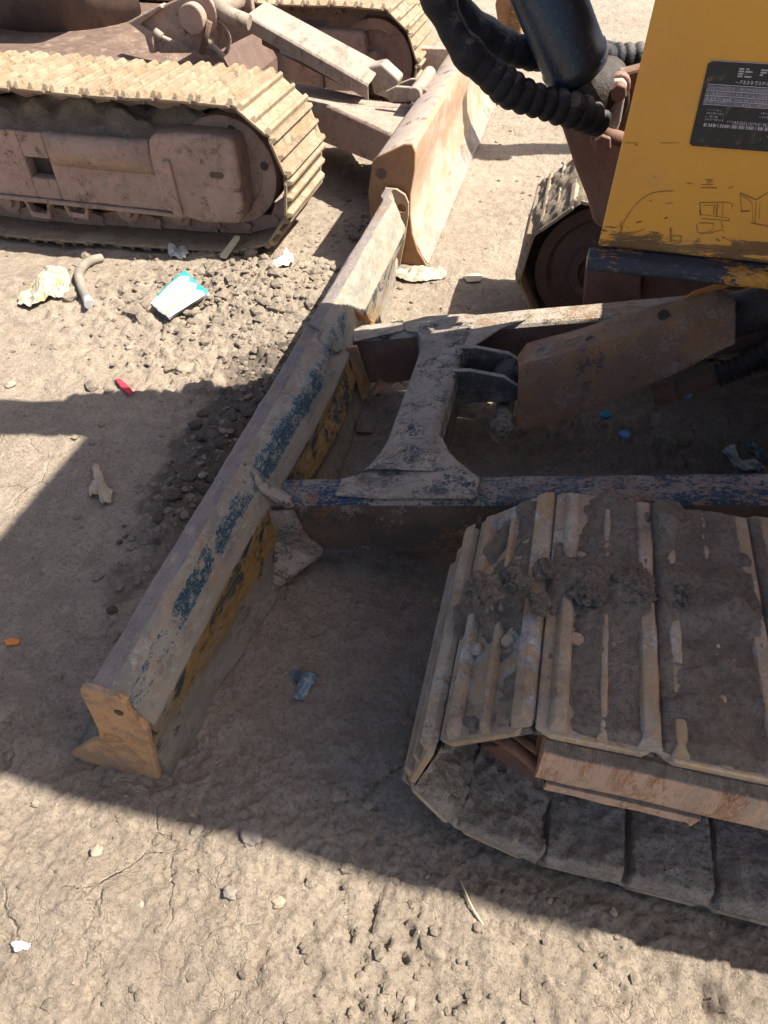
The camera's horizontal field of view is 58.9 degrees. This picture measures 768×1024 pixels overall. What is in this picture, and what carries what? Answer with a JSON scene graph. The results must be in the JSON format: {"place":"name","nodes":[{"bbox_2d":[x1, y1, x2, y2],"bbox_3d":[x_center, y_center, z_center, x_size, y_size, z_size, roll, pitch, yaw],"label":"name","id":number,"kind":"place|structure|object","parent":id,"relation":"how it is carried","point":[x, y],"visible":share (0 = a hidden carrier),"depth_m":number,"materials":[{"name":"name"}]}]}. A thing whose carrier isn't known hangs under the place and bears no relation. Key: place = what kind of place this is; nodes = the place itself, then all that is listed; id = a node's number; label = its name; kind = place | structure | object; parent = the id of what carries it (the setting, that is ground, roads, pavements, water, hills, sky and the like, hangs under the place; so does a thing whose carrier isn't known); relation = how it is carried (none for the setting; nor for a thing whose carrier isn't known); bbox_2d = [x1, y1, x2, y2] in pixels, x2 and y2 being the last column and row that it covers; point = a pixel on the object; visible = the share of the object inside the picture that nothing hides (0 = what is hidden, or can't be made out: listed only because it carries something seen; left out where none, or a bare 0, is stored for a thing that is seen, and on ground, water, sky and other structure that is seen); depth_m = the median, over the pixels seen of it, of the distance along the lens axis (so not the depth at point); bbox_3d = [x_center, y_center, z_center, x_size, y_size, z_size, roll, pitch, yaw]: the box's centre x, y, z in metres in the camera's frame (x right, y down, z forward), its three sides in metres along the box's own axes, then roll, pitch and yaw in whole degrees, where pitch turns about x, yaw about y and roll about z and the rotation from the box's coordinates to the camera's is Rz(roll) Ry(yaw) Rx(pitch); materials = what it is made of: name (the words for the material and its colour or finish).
{"place":"outdoors","nodes":[
{"label":"outdoors","id":0,"kind":"place"},
{"bbox_2d":[0,0,767,1023],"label":"ground","id":1,"kind":"structure","parent":0,"point":[290,770],"depth_m":1.28,"materials":[{"name":"soil"}]},
{"bbox_2d":[5,380,15,387],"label":"stone","id":2,"kind":"object","parent":1,"relation":"on","point":[11,383],"visible":1,"depth_m":2.01,"materials":[{"name":"beige stone"}]},
{"bbox_2d":[3,638,19,645],"bbox_3d":[-0.760,0.264,1.389,0.033,0.004,0.018,-5,46,-5],"label":"orange scrap","id":3,"kind":"object","parent":1,"relation":"on","point":[10,641],"visible":1,"depth_m":1.39,"materials":[{"name":"orange plastic"}]},
{"bbox_2d":[9,940,30,951],"bbox_3d":[-0.549,0.650,1.020,0.033,0.014,0.017,10,47,9],"label":"foil scrap","id":4,"kind":"object","parent":1,"relation":"on","point":[18,945],"visible":1,"depth_m":1.02,"materials":[{"name":"silver metal"}]},
{"bbox_2d":[31,799,39,806],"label":"stone","id":5,"kind":"object","parent":1,"relation":"on","point":[35,802],"visible":1,"depth_m":1.19,"materials":[{"name":"white stone"}]},
{"bbox_2d":[17,265,70,306],"bbox_3d":[-1.170,-0.818,2.401,0.164,0.075,0.310,6,46,6],"label":"paper scrap","id":6,"kind":"object","parent":1,"relation":"on","point":[52,281],"visible":1,"depth_m":2.35,"materials":[{"name":"white paper"}]},
{"bbox_2d":[74,254,103,308],"bbox_3d":[-1.067,-0.836,2.451,0.084,0.083,0.470,-10,47,-10],"label":"hose offcut","id":7,"kind":"object","parent":1,"relation":"on","point":[83,265],"visible":1,"depth_m":2.40,"materials":[{"name":"grey rubber"}]},
{"bbox_2d":[90,843,103,855],"bbox_3d":[-0.475,0.560,1.126,0.020,0.011,0.022,10,47,9],"label":"stone","id":8,"kind":"object","parent":1,"relation":"on","point":[97,849],"visible":1,"depth_m":1.12,"materials":[{"name":"white stone"}]},
{"bbox_2d":[88,463,112,503],"bbox_3d":[-0.721,-0.069,1.708,0.055,0.027,0.176,-25,51,-22],"label":"fibrous root","id":9,"kind":"object","parent":1,"relation":"on","point":[101,488],"visible":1,"depth_m":1.70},
{"bbox_2d":[115,378,132,394],"bbox_3d":[-0.760,-0.368,1.994,0.020,0.013,0.110,-27,52,-24],"label":"plastic strip","id":10,"kind":"object","parent":1,"relation":"on","point":[125,387],"visible":1,"depth_m":1.99,"materials":[{"name":"plastic"}]},
{"bbox_2d":[162,362,176,371],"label":"stone","id":11,"kind":"object","parent":1,"relation":"on","point":[169,367],"visible":1,"depth_m":2.06,"materials":[{"name":"stone"}]},
{"bbox_2d":[167,242,189,258],"bbox_3d":[-0.800,-1.015,2.632,0.072,0.042,0.171,-18,49,-16],"label":"paper scrap","id":12,"kind":"object","parent":1,"relation":"on","point":[181,252],"visible":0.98,"depth_m":2.62,"materials":[{"name":"white paper"}]},
{"bbox_2d":[150,270,208,318],"bbox_3d":[-0.677,-0.741,2.295,0.149,0.048,0.291,10,47,9],"label":"plastic packet","id":13,"kind":"object","parent":1,"relation":"on","point":[181,292],"visible":1,"depth_m":2.26,"materials":[{"name":"white plastic"}]},
{"bbox_2d":[173,361,194,374],"bbox_3d":[-0.610,-0.440,2.076,0.062,0.027,0.064,10,47,9],"label":"stone","id":14,"kind":"object","parent":1,"relation":"on","point":[184,367],"visible":1,"depth_m":2.06,"materials":[{"name":"beige stone"}]},
{"bbox_2d":[189,812,196,817],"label":"stone","id":15,"kind":"object","parent":1,"relation":"on","point":[192,815],"visible":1,"depth_m":1.18,"materials":[{"name":"grey stone"}]},
{"bbox_2d":[190,824,203,834],"bbox_3d":[-0.318,0.543,1.162,0.022,0.012,0.023,10,47,9],"label":"stone","id":16,"kind":"object","parent":1,"relation":"on","point":[197,829],"visible":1,"depth_m":1.16,"materials":[{"name":"grey stone"}]},
{"bbox_2d":[106,282,324,614],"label":"mud crumbs","id":17,"kind":"object","parent":1,"relation":"on","point":[208,435],"visible":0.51,"depth_m":1.73,"materials":[{"name":"brown soil"}]},
{"bbox_2d":[212,336,225,341],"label":"stone","id":18,"kind":"object","parent":1,"relation":"on","point":[220,338],"visible":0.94,"depth_m":2.17,"materials":[{"name":"beige stone"}]},
{"bbox_2d":[220,236,239,257],"bbox_3d":[-0.579,-0.999,2.567,0.026,0.056,0.094,32,54,27],"label":"wood slat","id":19,"kind":"object","parent":1,"relation":"on","point":[228,249],"visible":1,"depth_m":2.56,"materials":[{"name":"wood"}]},
{"bbox_2d":[223,885,236,900],"bbox_3d":[-0.243,0.601,1.075,0.027,0.012,0.020,10,47,9],"label":"stone","id":20,"kind":"object","parent":1,"relation":"on","point":[229,892],"visible":1,"depth_m":1.07,"materials":[{"name":"beige stone"}]},
{"bbox_2d":[50,197,413,434],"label":"soil crumbs","id":21,"kind":"object","parent":1,"relation":"on","point":[211,267],"visible":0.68,"depth_m":2.31,"materials":[{"name":"brown soil"}]},
{"bbox_2d":[0,0,494,265],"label":"mini excavator","id":22,"kind":"object","parent":1,"relation":"on","point":[209,126],"visible":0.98,"depth_m":2.61,"materials":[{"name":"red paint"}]},
{"bbox_2d":[239,815,262,845],"bbox_3d":[-0.220,0.536,1.144,0.044,0.019,0.050,-16,48,-15],"label":"stone","id":23,"kind":"object","parent":1,"relation":"on","point":[251,833],"visible":1,"depth_m":1.14,"materials":[{"name":"grey stone"}]},
{"bbox_2d":[271,895,285,908],"bbox_3d":[-0.167,0.616,1.077,0.024,0.010,0.020,-12,47,-11],"label":"stone","id":24,"kind":"object","parent":1,"relation":"on","point":[278,901],"visible":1,"depth_m":1.07,"materials":[{"name":"beige stone"}]},
{"bbox_2d":[272,247,293,266],"bbox_3d":[-0.361,-0.950,2.536,0.079,0.038,0.180,10,47,9],"label":"paper scrap","id":25,"kind":"object","parent":1,"relation":"on","point":[286,258],"visible":0.98,"depth_m":2.50,"materials":[{"name":"white paper"}]},
{"bbox_2d":[291,670,316,700],"bbox_3d":[-0.163,0.333,1.323,0.056,0.024,0.063,10,47,9],"label":"foil wrapper","id":26,"kind":"object","parent":1,"relation":"on","point":[306,680],"visible":1,"depth_m":1.32,"materials":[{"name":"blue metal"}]},
{"bbox_2d":[319,843,331,853],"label":"stone","id":27,"kind":"object","parent":1,"relation":"on","point":[325,848],"visible":1,"depth_m":1.13,"materials":[{"name":"grey stone"}]},
{"bbox_2d":[330,787,346,802],"bbox_3d":[-0.079,0.494,1.187,0.030,0.010,0.028,10,47,9],"label":"stone","id":28,"kind":"object","parent":1,"relation":"on","point":[337,795],"visible":1,"depth_m":1.18,"materials":[{"name":"grey stone"}]},
{"bbox_2d":[361,800,373,810],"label":"stone","id":29,"kind":"object","parent":1,"relation":"on","point":[367,805],"visible":1,"depth_m":1.17,"materials":[{"name":"grey stone"}]},
{"bbox_2d":[0,370,760,1023],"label":"soil crumbs","id":30,"kind":"object","parent":1,"relation":"on","point":[328,808],"visible":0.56,"depth_m":1.17,"materials":[{"name":"brown soil"}]},
{"bbox_2d":[0,229,766,978],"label":"pale chips","id":31,"kind":"object","parent":1,"relation":"on","point":[318,645],"visible":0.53,"depth_m":1.37,"materials":[{"name":"stone"}]},
{"bbox_2d":[0,102,767,1023],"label":"soil crumbs","id":32,"kind":"object","parent":1,"relation":"on","point":[426,946],"visible":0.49,"depth_m":1.55,"materials":[{"name":"brown soil"}]},
{"bbox_2d":[44,252,731,929],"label":"straw bits","id":33,"kind":"object","parent":1,"relation":"on","point":[314,662],"visible":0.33,"depth_m":1.38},
{"bbox_2d":[383,406,394,413],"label":"stone","id":34,"kind":"object","parent":1,"relation":"on","point":[388,409],"visible":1,"depth_m":1.95,"materials":[{"name":"grey stone"}]},
{"bbox_2d":[287,0,521,33],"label":"mini excavator","id":35,"kind":"object","parent":1,"relation":"on","point":[506,16],"depth_m":4.26,"materials":[{"name":"yellow paint"}]},
{"bbox_2d":[403,994,415,1011],"bbox_3d":[0.037,0.717,0.993,0.019,0.009,0.021,10,47,9],"label":"stone","id":36,"kind":"object","parent":1,"relation":"on","point":[410,999],"visible":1,"depth_m":0.99,"materials":[{"name":"beige stone"}]},
{"bbox_2d":[70,0,767,925],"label":"mini excavator","id":37,"kind":"object","parent":1,"relation":"on","point":[592,704],"visible":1,"depth_m":1.10,"materials":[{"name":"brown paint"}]},
{"bbox_2d":[396,265,446,281],"bbox_3d":[0.132,-0.875,2.478,0.196,0.035,0.101,-3,46,-3],"label":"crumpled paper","id":38,"kind":"object","parent":1,"relation":"on","point":[415,273],"visible":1,"depth_m":2.47,"materials":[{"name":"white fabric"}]},
{"bbox_2d":[460,880,483,924],"bbox_3d":[0.137,0.616,1.074,0.008,0.015,0.070,-19,49,-18],"label":"straw stalk","id":39,"kind":"object","parent":1,"relation":"on","point":[478,917],"visible":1,"depth_m":1.07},
{"bbox_2d":[546,897,552,904],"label":"stone","id":40,"kind":"object","parent":1,"relation":"on","point":[549,900],"visible":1,"depth_m":1.08,"materials":[{"name":"grey stone"}]},
{"bbox_2d":[600,411,610,419],"bbox_3d":[0.619,-0.270,1.901,0.030,0.012,0.030,10,47,9],"label":"bottle cap","id":41,"kind":"object","parent":1,"relation":"on","point":[605,414],"visible":0.99,"depth_m":1.89,"materials":[{"name":"teal plastic"}]},
{"bbox_2d":[609,907,617,916],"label":"stone","id":42,"kind":"object","parent":1,"relation":"on","point":[613,911],"visible":1,"depth_m":1.07,"materials":[{"name":"grey stone"}]},
{"bbox_2d":[618,430,629,438],"bbox_3d":[0.650,-0.209,1.840,0.030,0.012,0.030,10,47,9],"label":"bottle cap","id":43,"kind":"object","parent":1,"relation":"on","point":[623,434],"visible":1,"depth_m":1.83,"materials":[{"name":"blue plastic"}]},
{"bbox_2d":[682,393,692,397],"bbox_3d":[0.891,-0.347,2.001,0.030,0.012,0.030,10,47,9],"label":"bottle cap","id":44,"kind":"object","parent":1,"relation":"on","point":[688,396],"visible":0.4,"depth_m":1.99,"materials":[{"name":"blue plastic"}]},
{"bbox_2d":[721,444,763,470],"bbox_3d":[0.932,-0.138,1.779,0.064,0.028,0.108,-28,52,-25],"label":"plastic shred","id":45,"kind":"object","parent":1,"relation":"on","point":[730,451],"visible":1,"depth_m":1.77,"materials":[{"name":"grey plastic"}]},
{"bbox_2d":[746,438,767,461],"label":"plastic shred","id":46,"kind":"object","parent":1,"relation":"on","point":[756,450],"visible":1,"depth_m":1.81,"materials":[{"name":"plastic"}]},
{"bbox_2d":[463,273,482,282],"bbox_3d":[0.322,-0.850,2.471,0.069,0.004,0.072,10,47,9],"label":"paper scrap","id":47,"kind":"object","parent":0,"point":[472,277],"visible":1,"depth_m":2.47,"materials":[{"name":"beige paper"}]}
]}

